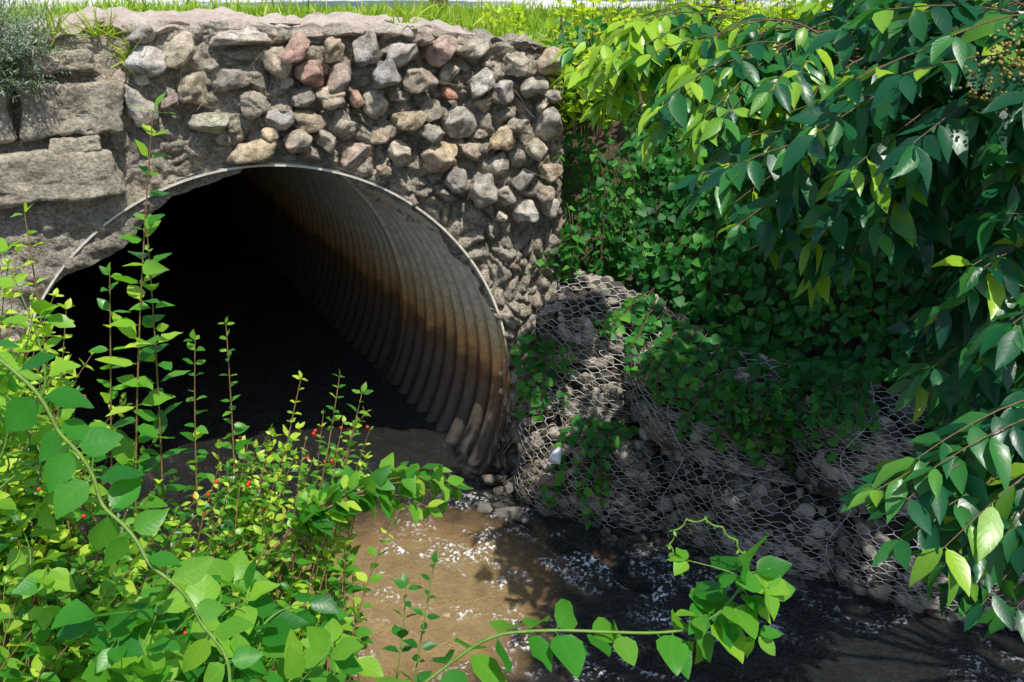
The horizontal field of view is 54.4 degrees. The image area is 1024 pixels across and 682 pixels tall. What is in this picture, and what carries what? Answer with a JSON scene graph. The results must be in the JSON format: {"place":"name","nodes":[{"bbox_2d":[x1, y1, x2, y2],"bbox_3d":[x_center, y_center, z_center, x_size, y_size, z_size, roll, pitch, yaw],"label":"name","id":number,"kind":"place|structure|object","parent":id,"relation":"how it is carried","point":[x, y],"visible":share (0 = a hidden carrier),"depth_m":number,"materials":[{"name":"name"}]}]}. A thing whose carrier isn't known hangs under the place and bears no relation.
{"place":"outdoors","nodes":[
{"label":"outdoors","id":0,"kind":"place"},
{"bbox_2d":[3,11,949,674],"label":"ground","id":1,"kind":"structure","parent":0,"point":[443,553],"depth_m":5.82,"materials":[{"name":"soil"}]},
{"bbox_2d":[0,92,473,681],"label":"honeysuckle bush","id":2,"kind":"object","parent":1,"relation":"on","point":[350,492],"visible":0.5,"depth_m":2.66,"materials":[{"name":"green plant"}]},
{"bbox_2d":[0,237,383,681],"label":"climbing vine","id":3,"kind":"object","parent":2,"relation":"on","point":[151,650],"visible":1,"depth_m":1.89,"materials":[{"name":"green plant"}]},
{"bbox_2d":[376,516,795,681],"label":"tendril vine","id":4,"kind":"object","parent":3,"relation":"attached to","point":[729,618],"visible":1,"depth_m":1.89,"materials":[{"name":"green plant"}]},
{"bbox_2d":[18,160,509,524],"bbox_3d":[-4.437,-1.787,11.694,2.871,2.900,14.449,-9,22,-24],"label":"corrugated culvert pipe","id":5,"kind":"object","parent":1,"relation":"on","point":[389,286],"visible":0.09,"depth_m":7.67,"materials":[{"name":"metal"}]},
{"bbox_2d":[0,6,567,525],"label":"stone headwall","id":6,"kind":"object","parent":1,"relation":"on","point":[332,94],"visible":0.86,"depth_m":5.23,"materials":[{"name":"stone"}]},
{"bbox_2d":[0,0,73,104],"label":"lavender plant","id":7,"kind":"object","parent":6,"relation":"on","point":[11,56],"visible":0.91,"depth_m":4.65,"materials":[{"name":"green plant"}]},
{"bbox_2d":[428,0,448,9],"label":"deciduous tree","id":8,"kind":"object","parent":1,"relation":"on","point":[438,2],"visible":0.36,"depth_m":12.12,"materials":[{"name":"green plant"}]},
{"bbox_2d":[0,0,997,77],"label":"lawn grass","id":9,"kind":"structure","parent":1,"relation":"on","point":[454,12],"depth_m":6.02,"materials":[{"name":"green plant"}]},
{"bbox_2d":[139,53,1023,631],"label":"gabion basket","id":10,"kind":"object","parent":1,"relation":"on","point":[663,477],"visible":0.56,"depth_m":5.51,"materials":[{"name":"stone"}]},
{"bbox_2d":[548,446,561,463],"bbox_3d":[0.246,0.635,5.548,0.076,0.084,0.076,24,-18,-19],"label":"plastic cup","id":11,"kind":"object","parent":10,"relation":"on","point":[555,455],"visible":1,"depth_m":5.53,"materials":[{"name":"white plastic"}]},
{"bbox_2d":[715,0,726,20],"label":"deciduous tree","id":12,"kind":"object","parent":1,"relation":"on","point":[718,3],"depth_m":8.45,"materials":[{"name":"green plant"}]},
{"bbox_2d":[476,0,1000,135],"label":"privet shrub","id":13,"kind":"object","parent":1,"relation":"on","point":[576,105],"visible":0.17,"depth_m":6.20,"materials":[{"name":"green plant"}]},
{"bbox_2d":[734,0,745,14],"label":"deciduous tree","id":14,"kind":"object","parent":1,"relation":"on","point":[741,1],"depth_m":10.00,"materials":[{"name":"green plant"}]},
{"bbox_2d":[509,16,977,529],"bbox_3d":[2.482,-0.436,5.776,5.058,2.754,3.030,9,22,24],"label":"creeper vine","id":15,"kind":"object","parent":1,"relation":"on","point":[837,381],"visible":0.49,"depth_m":5.84,"materials":[{"name":"green plant"}]},
{"bbox_2d":[550,0,1023,640],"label":"elder shrub","id":16,"kind":"object","parent":1,"relation":"on","point":[892,130],"visible":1,"depth_m":2.75,"materials":[{"name":"green plant"}]},
{"bbox_2d":[0,0,996,11],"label":"road","id":17,"kind":"structure","parent":0,"point":[475,2],"depth_m":15.99,"materials":[{"name":"grey asphalt"}]},
{"bbox_2d":[43,188,1023,681],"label":"water","id":18,"kind":"structure","parent":0,"point":[217,272],"depth_m":6.13,"materials":[{"name":"brown liquid"}]}
]}

